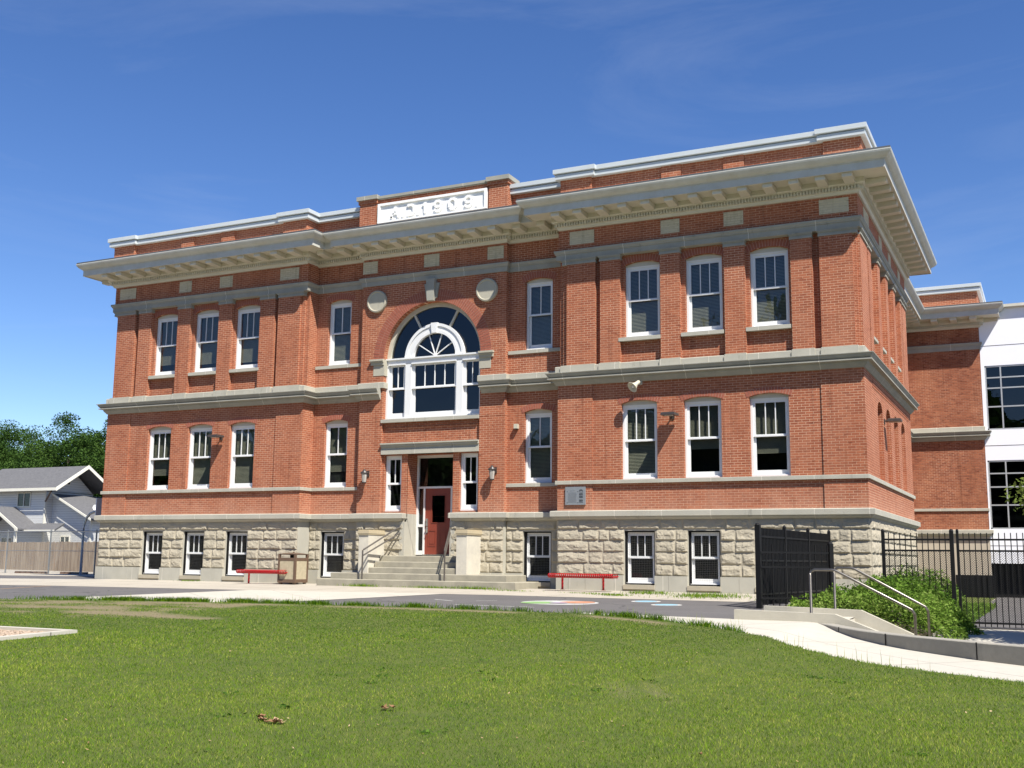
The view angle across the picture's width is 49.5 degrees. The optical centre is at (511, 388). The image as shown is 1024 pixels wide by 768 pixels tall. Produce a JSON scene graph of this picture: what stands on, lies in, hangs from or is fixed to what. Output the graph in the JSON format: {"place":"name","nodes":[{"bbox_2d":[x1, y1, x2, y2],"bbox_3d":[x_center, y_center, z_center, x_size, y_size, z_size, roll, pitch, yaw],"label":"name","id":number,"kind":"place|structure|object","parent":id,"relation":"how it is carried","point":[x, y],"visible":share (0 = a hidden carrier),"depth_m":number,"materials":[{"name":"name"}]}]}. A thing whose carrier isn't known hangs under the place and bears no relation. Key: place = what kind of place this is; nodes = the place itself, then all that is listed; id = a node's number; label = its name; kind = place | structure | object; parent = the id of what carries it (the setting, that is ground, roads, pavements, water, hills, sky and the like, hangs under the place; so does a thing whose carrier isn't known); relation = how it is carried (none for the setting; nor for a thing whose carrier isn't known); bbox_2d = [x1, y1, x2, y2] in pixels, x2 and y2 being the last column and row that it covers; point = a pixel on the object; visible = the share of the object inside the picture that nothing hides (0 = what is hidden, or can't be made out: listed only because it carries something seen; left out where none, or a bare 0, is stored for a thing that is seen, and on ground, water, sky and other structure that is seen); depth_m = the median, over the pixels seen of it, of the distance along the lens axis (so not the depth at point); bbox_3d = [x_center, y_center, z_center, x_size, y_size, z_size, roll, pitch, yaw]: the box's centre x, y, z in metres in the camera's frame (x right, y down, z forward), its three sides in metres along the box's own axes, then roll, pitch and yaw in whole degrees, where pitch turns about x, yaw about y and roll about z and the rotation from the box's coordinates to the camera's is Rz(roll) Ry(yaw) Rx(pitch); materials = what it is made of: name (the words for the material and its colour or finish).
{"place":"outdoors","nodes":[
{"label":"outdoors","id":0,"kind":"place"},
{"bbox_2d":[0,569,94,576],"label":"sidewalk","id":1,"kind":"structure","parent":0,"point":[51,573],"depth_m":48.96,"materials":[{"name":"concrete"}]},
{"bbox_2d":[14,571,47,573],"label":"wheel stop","id":2,"kind":"object","parent":1,"relation":"on","point":[40,572],"visible":0.75,"depth_m":50.27,"materials":[{"name":"grey concrete"}]},
{"bbox_2d":[0,541,98,571],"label":"wooden fence","id":3,"kind":"object","parent":1,"relation":"on","point":[32,559],"visible":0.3,"depth_m":59.36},
{"bbox_2d":[0,529,98,574],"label":"chain link fence","id":4,"kind":"object","parent":1,"relation":"on","point":[49,552],"visible":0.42,"depth_m":49.31,"materials":[{"name":"silver metal"}]},
{"bbox_2d":[60,572,87,573],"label":"wheel stop","id":5,"kind":"object","parent":1,"relation":"on","point":[72,572],"visible":0.59,"depth_m":49.80,"materials":[{"name":"grey concrete"}]},
{"bbox_2d":[79,498,101,574],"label":"basketball post","id":6,"kind":"object","parent":1,"relation":"on","point":[98,508],"visible":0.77,"depth_m":48.70,"materials":[{"name":"metal"}]},
{"bbox_2d":[0,465,102,542],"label":"neighbour house","id":7,"kind":"structure","parent":0,"point":[50,499],"depth_m":79.56,"materials":[{"name":"grey"}]},
{"bbox_2d":[1,537,12,542],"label":"window","id":8,"kind":"structure","parent":7,"relation":"in","point":[2,538],"depth_m":80.26,"materials":[{"name":"white glass"}]},
{"bbox_2d":[17,492,31,506],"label":"window","id":9,"kind":"structure","parent":7,"relation":"in","point":[23,498],"depth_m":80.04,"materials":[{"name":"white glass"}]},
{"bbox_2d":[60,536,69,541],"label":"window","id":10,"kind":"structure","parent":7,"relation":"in","point":[63,537],"depth_m":78.57,"materials":[{"name":"white glass"}]},
{"bbox_2d":[52,590,430,601],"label":"concrete walk","id":11,"kind":"structure","parent":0,"point":[296,595],"depth_m":29.42,"materials":[{"name":"white concrete"}]},
{"bbox_2d":[0,578,755,601],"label":"sidewalk","id":12,"kind":"structure","parent":0,"point":[202,585],"depth_m":33.33,"materials":[{"name":"concrete"}]},
{"bbox_2d":[236,569,287,583],"bbox_3d":[-8.167,6.219,36.565,2.040,0.460,0.470,-4,-10,26],"label":"bench","id":13,"kind":"object","parent":12,"relation":"on","point":[249,571],"visible":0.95,"depth_m":36.51,"materials":[{"name":"red plastic"}]},
{"bbox_2d":[277,552,308,584],"bbox_3d":[-7.182,5.899,36.391,0.710,1.060,0.710,-4,-10,26],"label":"litter bin","id":14,"kind":"object","parent":12,"relation":"on","point":[294,567],"visible":0.99,"depth_m":36.13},
{"bbox_2d":[342,583,386,586],"bbox_3d":[-4.687,6.115,34.518,1.831,0.114,0.324,-4,-10,26],"label":"weed tuft","id":15,"kind":"object","parent":12,"relation":"on","point":[362,585],"visible":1,"depth_m":34.45,"materials":[{"name":"green plant"}]},
{"bbox_2d":[390,585,452,588],"bbox_3d":[-2.588,5.990,33.500,2.626,0.094,0.324,-4,-10,26],"label":"weed tuft","id":16,"kind":"object","parent":12,"relation":"on","point":[427,586],"visible":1,"depth_m":33.50,"materials":[{"name":"green plant"}]},
{"bbox_2d":[444,585,506,589],"bbox_3d":[-1.091,5.882,32.793,2.110,0.123,0.367,-4,-10,26],"label":"weed tuft","id":17,"kind":"object","parent":12,"relation":"on","point":[464,587],"visible":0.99,"depth_m":32.84,"materials":[{"name":"green plant"}]},
{"bbox_2d":[547,573,618,589],"bbox_3d":[2.021,5.537,31.724,2.040,0.460,0.470,-4,-10,26],"label":"bench","id":18,"kind":"object","parent":12,"relation":"on","point":[600,576],"visible":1,"depth_m":31.64,"materials":[{"name":"red plastic"}]},
{"bbox_2d":[596,593,631,596],"bbox_3d":[2.828,5.447,29.294,1.127,0.080,0.683,-4,-10,26],"label":"weed tuft","id":19,"kind":"object","parent":12,"relation":"on","point":[612,594],"visible":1,"depth_m":29.32,"materials":[{"name":"green plant"}]},
{"bbox_2d":[615,590,673,594],"bbox_3d":[3.726,5.564,30.291,1.974,0.129,1.419,1,-9,0],"label":"weed tuft","id":20,"kind":"object","parent":12,"relation":"on","point":[644,592],"visible":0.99,"depth_m":30.28,"materials":[{"name":"green plant"}]},
{"bbox_2d":[649,590,754,598],"bbox_3d":[4.949,5.401,29.070,3.397,0.174,3.216,-4,-10,26],"label":"weed tuft","id":21,"kind":"object","parent":12,"relation":"on","point":[702,595],"visible":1,"depth_m":28.65,"materials":[{"name":"green plant"}]},
{"bbox_2d":[0,575,790,618],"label":"playground asphalt","id":22,"kind":"structure","parent":0,"point":[709,609],"depth_m":27.32,"materials":[{"name":"grey asphalt"}]},
{"bbox_2d":[76,122,1003,593],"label":"school building","id":23,"kind":"structure","parent":22,"relation":"on","point":[774,328],"depth_m":35.33,"materials":[{"name":"red brick"}]},
{"bbox_2d":[142,532,162,574],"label":"window","id":24,"kind":"structure","parent":23,"relation":"in","point":[145,567],"depth_m":40.14,"materials":[{"name":"white paint"}]},
{"bbox_2d":[147,427,170,489],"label":"window","id":25,"kind":"structure","parent":23,"relation":"in","point":[159,431],"depth_m":40.75,"materials":[{"name":"white paint"}]},
{"bbox_2d":[154,314,177,375],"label":"window","id":26,"kind":"structure","parent":23,"relation":"in","point":[172,318],"depth_m":41.53,"materials":[{"name":"white paint"}]},
{"bbox_2d":[183,532,203,575],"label":"window","id":27,"kind":"structure","parent":23,"relation":"in","point":[186,562],"depth_m":39.31,"materials":[{"name":"white paint"}]},
{"bbox_2d":[187,424,211,488],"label":"window","id":28,"kind":"structure","parent":23,"relation":"in","point":[206,429],"depth_m":39.90,"materials":[{"name":"white paint"}]},
{"bbox_2d":[195,310,218,371],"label":"window","id":29,"kind":"structure","parent":23,"relation":"in","point":[209,314],"depth_m":40.69,"materials":[{"name":"white paint"}]},
{"bbox_2d":[207,434,223,439],"bbox_3d":[-10.402,1.728,39.096,0.460,0.160,0.500,-4,-10,26],"label":"wall floodlight","id":30,"kind":"object","parent":23,"relation":"attached to","point":[221,437],"depth_m":38.93,"materials":[{"name":"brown metal"}]},
{"bbox_2d":[225,532,246,576],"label":"window","id":31,"kind":"structure","parent":23,"relation":"in","point":[228,572],"depth_m":38.49,"materials":[{"name":"white paint"}]},
{"bbox_2d":[229,422,254,487],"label":"window","id":32,"kind":"structure","parent":23,"relation":"in","point":[247,427],"depth_m":39.08,"materials":[{"name":"white paint"}]},
{"bbox_2d":[236,305,259,368],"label":"window","id":33,"kind":"structure","parent":23,"relation":"in","point":[247,310],"depth_m":39.88,"materials":[{"name":"white paint"}]},
{"bbox_2d":[320,532,343,577],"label":"window","id":34,"kind":"structure","parent":23,"relation":"in","point":[324,574],"depth_m":37.54,"materials":[{"name":"white paint"}]},
{"bbox_2d":[324,420,347,487],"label":"window","id":35,"kind":"structure","parent":23,"relation":"in","point":[330,458],"depth_m":38.10,"materials":[{"name":"white paint"}]},
{"bbox_2d":[329,300,351,365],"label":"window","id":36,"kind":"structure","parent":23,"relation":"in","point":[344,304],"depth_m":38.72,"materials":[{"name":"white paint"}]},
{"bbox_2d":[360,469,369,482],"bbox_3d":[-4.874,2.919,36.752,0.270,0.470,0.333,-4,-10,26],"label":"wall lantern","id":37,"kind":"object","parent":23,"relation":"attached to","point":[364,474],"depth_m":36.65,"materials":[{"name":"white glass"}]},
{"bbox_2d":[361,527,400,578],"bbox_3d":[-4.157,5.252,35.434,1.530,1.671,0.066,9,-12,-42],"label":"handrail","id":38,"kind":"object","parent":23,"relation":"on","point":[376,547],"visible":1,"depth_m":35.27,"materials":[{"name":"grey metal"}]},
{"bbox_2d":[385,455,401,510],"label":"window","id":39,"kind":"structure","parent":23,"relation":"in","point":[388,507],"depth_m":36.75,"materials":[{"name":"white paint"}]},
{"bbox_2d":[385,302,479,418],"bbox_3d":[-2.544,-0.925,36.718,3.658,3.870,0.290,-4,-10,26],"label":"arched window","id":40,"kind":"structure","parent":23,"relation":"in","point":[433,370],"depth_m":36.74,"materials":[{"name":"white paint"}]},
{"bbox_2d":[424,488,450,554],"bbox_3d":[-2.444,4.357,36.327,0.965,2.150,0.154,-4,-10,26],"label":"door","id":41,"kind":"structure","parent":23,"relation":"in","point":[438,500],"depth_m":36.38,"materials":[{"name":"red wood"}]},
{"bbox_2d":[443,527,450,580],"bbox_3d":[-2.003,5.116,34.397,0.066,1.671,1.545,0,-9,3],"label":"handrail","id":42,"kind":"object","parent":23,"relation":"on","point":[447,541],"visible":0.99,"depth_m":34.01,"materials":[{"name":"grey metal"}]},
{"bbox_2d":[460,453,477,510],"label":"window","id":43,"kind":"structure","parent":23,"relation":"in","point":[464,507],"depth_m":35.53,"materials":[{"name":"white paint"}]},
{"bbox_2d":[488,465,496,479],"bbox_3d":[-0.610,2.648,34.700,0.270,0.470,0.333,-4,-10,26],"label":"wall lantern","id":44,"kind":"object","parent":23,"relation":"attached to","point":[492,469],"depth_m":34.59,"materials":[{"name":"white glass"}]},
{"bbox_2d":[524,532,550,581],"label":"window","id":45,"kind":"structure","parent":23,"relation":"in","point":[529,578],"depth_m":34.22,"materials":[{"name":"white paint"}]},
{"bbox_2d":[525,409,551,482],"bbox_3d":[0.884,1.826,34.702,0.950,2.329,0.215,-4,-10,26],"label":"window","id":46,"kind":"structure","parent":23,"relation":"in","point":[544,414],"depth_m":34.78,"materials":[{"name":"white paint"}]},
{"bbox_2d":[527,278,552,349],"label":"window","id":47,"kind":"structure","parent":23,"relation":"in","point":[536,284],"depth_m":35.42,"materials":[{"name":"white paint"}]},
{"bbox_2d":[565,487,585,504],"bbox_3d":[1.890,3.207,33.030,0.644,0.536,0.054,-4,-10,26],"label":"metal plaque","id":48,"kind":"object","parent":23,"relation":"attached to","point":[575,495],"visible":1,"depth_m":33.00,"materials":[{"name":"grey metal"}]},
{"bbox_2d":[628,380,641,391],"bbox_3d":[3.574,-0.066,32.492,0.352,0.389,0.472,-4,-10,26],"label":"horn loudspeaker","id":49,"kind":"object","parent":23,"relation":"attached to","point":[632,387],"visible":1,"depth_m":32.47,"materials":[{"name":"beige paint"}]},
{"bbox_2d":[622,400,657,478],"bbox_3d":[3.800,1.527,32.630,1.104,2.339,0.215,-4,-10,26],"label":"window","id":50,"kind":"structure","parent":23,"relation":"in","point":[639,405],"depth_m":32.70,"materials":[{"name":"white paint"}]},
{"bbox_2d":[625,531,654,584],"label":"window","id":51,"kind":"structure","parent":23,"relation":"in","point":[630,580],"depth_m":32.07,"materials":[{"name":"white paint"}]},
{"bbox_2d":[626,261,659,336],"bbox_3d":[3.970,-2.653,33.343,1.104,2.339,0.215,-4,-10,26],"label":"window","id":52,"kind":"structure","parent":23,"relation":"in","point":[647,266],"depth_m":33.42,"materials":[{"name":"white paint"}]},
{"bbox_2d":[660,412,678,418],"bbox_3d":[4.540,0.780,31.904,0.460,0.160,0.500,-4,-10,26],"label":"wall floodlight","id":53,"kind":"object","parent":23,"relation":"attached to","point":[672,415],"depth_m":31.73,"materials":[{"name":"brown metal"}]},
{"bbox_2d":[685,397,721,477],"bbox_3d":[5.516,1.418,31.803,1.104,2.339,0.215,-4,-10,26],"label":"window","id":54,"kind":"structure","parent":23,"relation":"in","point":[713,403],"depth_m":31.89,"materials":[{"name":"white paint"}]},
{"bbox_2d":[686,254,722,331],"bbox_3d":[5.670,-2.761,32.525,1.104,2.339,0.215,-4,-10,26],"label":"window","id":55,"kind":"structure","parent":23,"relation":"in","point":[712,259],"depth_m":32.59,"materials":[{"name":"white paint"}]},
{"bbox_2d":[689,531,720,585],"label":"window","id":56,"kind":"structure","parent":23,"relation":"in","point":[692,573],"depth_m":31.24,"materials":[{"name":"white paint"}]},
{"bbox_2d":[750,247,789,326],"bbox_3d":[7.389,-2.870,31.698,1.104,2.339,0.215,-4,-10,26],"label":"window","id":57,"kind":"structure","parent":23,"relation":"in","point":[769,252],"depth_m":31.77,"materials":[{"name":"white paint"}]},
{"bbox_2d":[750,393,790,475],"bbox_3d":[7.233,1.310,30.977,1.104,2.339,0.215,-4,-10,26],"label":"window","id":58,"kind":"structure","parent":23,"relation":"in","point":[781,401],"depth_m":31.05,"materials":[{"name":"white paint"}]},
{"bbox_2d":[884,418,902,424],"bbox_3d":[11.293,0.988,32.902,0.500,0.160,0.460,-4,-10,26],"label":"wall floodlight","id":59,"kind":"object","parent":23,"relation":"attached to","point":[894,420],"depth_m":32.75,"materials":[{"name":"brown metal"}]},
{"bbox_2d":[521,601,597,604],"bbox_3d":[1.135,5.106,26.430,1.900,0.042,1.600,-4,-10,26],"label":"painted circle","id":60,"kind":"object","parent":22,"relation":"on","point":[560,602],"visible":0.99,"depth_m":26.32,"materials":[{"name":"multicoloured paint"}]},
{"bbox_2d":[631,601,660,601],"bbox_3d":[3.246,5.167,26.881,0.720,0.019,0.720,-4,-10,26],"label":"painted dot","id":61,"kind":"object","parent":22,"relation":"on","point":[645,601],"visible":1,"depth_m":26.80,"materials":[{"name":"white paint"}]},
{"bbox_2d":[651,604,679,605],"bbox_3d":[3.556,4.993,25.563,0.720,0.019,0.720,-4,-10,26],"label":"painted dot","id":62,"kind":"object","parent":22,"relation":"on","point":[666,604],"visible":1,"depth_m":25.64,"materials":[{"name":"blue paint"}]},
{"bbox_2d":[754,523,830,608],"bbox_3d":[6.912,4.334,26.865,0.120,1.950,5.828,-5,-10,31],"label":"picket fence","id":63,"kind":"object","parent":22,"relation":"on","point":[774,537],"visible":0.62,"depth_m":26.11,"materials":[{"name":"black metal"}]},
{"bbox_2d":[0,596,1023,767],"bbox_3d":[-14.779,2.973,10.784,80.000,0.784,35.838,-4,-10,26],"label":"lawn","id":64,"kind":"structure","parent":0,"point":[148,614],"depth_m":11.23,"materials":[{"name":"plant"}]},
{"bbox_2d":[0,629,46,635],"bbox_3d":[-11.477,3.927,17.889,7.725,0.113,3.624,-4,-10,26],"label":"wood chips","id":65,"kind":"object","parent":64,"relation":"on","point":[10,632],"visible":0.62,"depth_m":17.86,"materials":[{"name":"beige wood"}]},
{"bbox_2d":[256,713,271,719],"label":"fallen leaves","id":66,"kind":"object","parent":64,"relation":"on","point":[260,716],"visible":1,"depth_m":9.45,"materials":[{"name":"brown plant"}]},
{"bbox_2d":[264,717,285,723],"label":"fallen leaves","id":67,"kind":"object","parent":64,"relation":"on","point":[275,719],"visible":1,"depth_m":9.30,"materials":[{"name":"brown plant"}]},
{"bbox_2d":[14,594,746,631],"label":"edge grass","id":68,"kind":"structure","parent":64,"relation":"on","point":[353,603],"depth_m":25.15,"materials":[{"name":"green plant"}]},
{"bbox_2d":[381,703,396,708],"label":"fallen leaves","id":69,"kind":"object","parent":64,"relation":"on","point":[386,707],"visible":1,"depth_m":10.00,"materials":[{"name":"brown plant"}]},
{"bbox_2d":[6,593,918,669],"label":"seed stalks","id":70,"kind":"object","parent":64,"relation":"on","point":[580,611],"visible":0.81,"depth_m":19.71,"materials":[{"name":"green plant"}]},
{"bbox_2d":[104,610,1023,755],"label":"lawn weeds","id":71,"kind":"object","parent":64,"relation":"on","point":[428,731],"visible":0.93,"depth_m":11.85,"materials":[{"name":"green plant"}]},
{"bbox_2d":[0,0,1023,455],"label":"sky","id":72,"kind":"structure","parent":0,"point":[119,118],"materials":[{"name":"blue"}]},
{"bbox_2d":[585,613,1023,681],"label":"path","id":73,"kind":"structure","parent":0,"point":[817,637],"depth_m":16.75,"materials":[{"name":"concrete"}]},
{"bbox_2d":[931,599,1023,644],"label":"court","id":74,"kind":"object","parent":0,"point":[1011,636],"visible":0.18,"depth_m":21.89,"materials":[{"name":"concrete"}]},
{"bbox_2d":[955,529,1023,627],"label":"picket fence","id":75,"kind":"object","parent":74,"relation":"on","point":[976,572],"visible":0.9,"depth_m":23.75,"materials":[{"name":"black metal"}]},
{"bbox_2d":[1001,477,1023,514],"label":"young tree","id":76,"kind":"object","parent":74,"relation":"on","point":[1021,489],"visible":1,"depth_m":21.76,"materials":[{"name":"green plant"}]},
{"bbox_2d":[952,597,1023,629],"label":"asphalt","id":77,"kind":"structure","parent":0,"point":[994,626],"depth_m":29.36,"materials":[{"name":"grey asphalt"}]},
{"bbox_2d":[979,302,1023,597],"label":"modern extension","id":78,"kind":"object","parent":77,"relation":"on","point":[1001,338],"visible":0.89,"depth_m":46.95,"materials":[{"name":"white paint"}]},
{"bbox_2d":[984,364,1023,429],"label":"window","id":79,"kind":"structure","parent":78,"relation":"in","point":[1004,384],"depth_m":47.13,"materials":[{"name":"glass"}]},
{"bbox_2d":[987,460,1023,528],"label":"window","id":80,"kind":"structure","parent":78,"relation":"in","point":[1002,474],"depth_m":46.60,"materials":[{"name":"glass"}]},
{"label":"rear yard","id":81,"kind":"structure","parent":0,"visible":0},
{"bbox_2d":[894,602,995,624],"bbox_3d":[12.133,6.161,30.599,1.804,0.256,12.684,-4,-10,26],"label":"ground cover","id":82,"kind":"object","parent":81,"relation":"on","point":[976,607],"visible":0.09,"depth_m":31.38,"materials":[{"name":"green plant"}]},
{"bbox_2d":[946,597,993,602],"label":"grass strip","id":83,"kind":"object","parent":81,"relation":"on","point":[976,600],"depth_m":43.07,"materials":[{"name":"plant"}]},
{"bbox_2d":[956,575,994,597],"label":"utility enclosure","id":84,"kind":"object","parent":81,"relation":"on","point":[979,587],"visible":0.42,"depth_m":45.80,"materials":[{"name":"black metal"}]},
{"bbox_3d":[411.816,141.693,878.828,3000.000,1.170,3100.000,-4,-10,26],"label":"ground","id":85,"kind":"structure","parent":0,"visible":0},
{"bbox_2d":[0,459,20,469],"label":"leafy tree","id":86,"kind":"object","parent":85,"relation":"on","point":[7,466],"visible":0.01,"depth_m":96.15,"materials":[{"name":"green plant"}]},
{"bbox_2d":[0,419,41,456],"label":"leafy tree","id":87,"kind":"object","parent":85,"relation":"on","point":[8,434],"visible":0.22,"depth_m":107.32,"materials":[{"name":"green plant"}]},
{"bbox_2d":[0,425,59,467],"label":"leafy tree","id":88,"kind":"object","parent":85,"relation":"on","point":[7,453],"visible":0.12,"depth_m":99.90,"materials":[{"name":"green plant"}]},
{"bbox_2d":[0,626,76,640],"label":"play area curb","id":89,"kind":"structure","parent":85,"relation":"on","point":[50,632],"depth_m":17.63,"materials":[{"name":"concrete"}]},
{"bbox_2d":[35,451,78,466],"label":"leafy tree","id":90,"kind":"object","parent":85,"relation":"on","point":[65,461],"visible":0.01,"depth_m":99.94,"materials":[{"name":"green plant"}]},
{"bbox_2d":[12,411,105,467],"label":"leafy tree","id":91,"kind":"object","parent":85,"relation":"on","point":[30,450],"visible":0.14,"depth_m":94.83,"materials":[{"name":"green plant"}]},
{"bbox_2d":[17,456,101,496],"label":"leafy tree","id":92,"kind":"object","parent":85,"relation":"on","point":[33,464],"visible":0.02,"depth_m":90.63,"materials":[{"name":"green plant"}]},
{"bbox_2d":[51,416,107,496],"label":"leafy tree","id":93,"kind":"object","parent":85,"relation":"on","point":[80,440],"visible":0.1,"depth_m":90.18,"materials":[{"name":"green plant"}]},
{"bbox_2d":[90,441,105,496],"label":"leafy tree","id":94,"kind":"object","parent":85,"relation":"on","point":[98,465],"visible":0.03,"depth_m":87.63,"materials":[{"name":"green plant"}]},
{"bbox_2d":[760,542,833,605],"bbox_3d":[6.339,4.193,24.652,1.848,1.580,0.110,3,-9,-17],"label":"picket fence","id":95,"kind":"object","parent":85,"relation":"on","point":[830,554],"visible":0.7,"depth_m":24.68,"materials":[{"name":"black metal"}]},
{"bbox_2d":[734,609,877,630],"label":"stair wall","id":96,"kind":"structure","parent":85,"relation":"on","point":[744,614],"depth_m":20.60,"materials":[{"name":"concrete"}]},
{"bbox_2d":[809,568,916,634],"bbox_3d":[6.368,4.080,20.184,1.869,1.560,0.052,-4,-10,26],"label":"court handrail","id":97,"kind":"object","parent":96,"relation":"on","point":[865,586],"visible":0.91,"depth_m":20.28,"materials":[{"name":"grey metal"}]},
{"bbox_2d":[764,605,917,635],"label":"stair wall","id":98,"kind":"structure","parent":85,"relation":"on","point":[865,618],"depth_m":21.73,"materials":[{"name":"concrete"}]},
{"bbox_2d":[833,567,930,636],"bbox_3d":[7.196,4.300,21.645,1.789,1.590,0.052,-4,-10,26],"label":"court handrail","id":99,"kind":"object","parent":98,"relation":"on","point":[890,588],"visible":0.85,"depth_m":21.69,"materials":[{"name":"grey metal"}]},
{"bbox_2d":[871,611,934,635],"bbox_3d":[8.553,5.220,25.243,4.000,0.624,7.700,-4,-10,26],"label":"planting bed","id":100,"kind":"object","parent":85,"relation":"on","point":[920,630],"visible":0.04,"depth_m":23.85,"materials":[{"name":"soil"}]},
{"bbox_2d":[787,564,986,639],"bbox_3d":[8.278,4.595,24.068,4.071,1.619,5.282,-4,-10,26],"label":"weedy ground cover","id":101,"kind":"object","parent":100,"relation":"on","point":[858,597],"visible":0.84,"depth_m":22.59,"materials":[{"name":"green plant"}]},
{"bbox_2d":[881,529,956,625],"bbox_3d":[8.935,4.214,24.372,1.519,2.230,0.092,-4,-10,26],"label":"picket fence","id":102,"kind":"object","parent":100,"relation":"on","point":[951,560],"visible":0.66,"depth_m":24.38,"materials":[{"name":"black metal"}]},
{"bbox_2d":[819,623,1023,665],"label":"retaining wall","id":103,"kind":"structure","parent":85,"relation":"on","point":[1005,653],"depth_m":16.38,"materials":[{"name":"concrete"}]}
]}

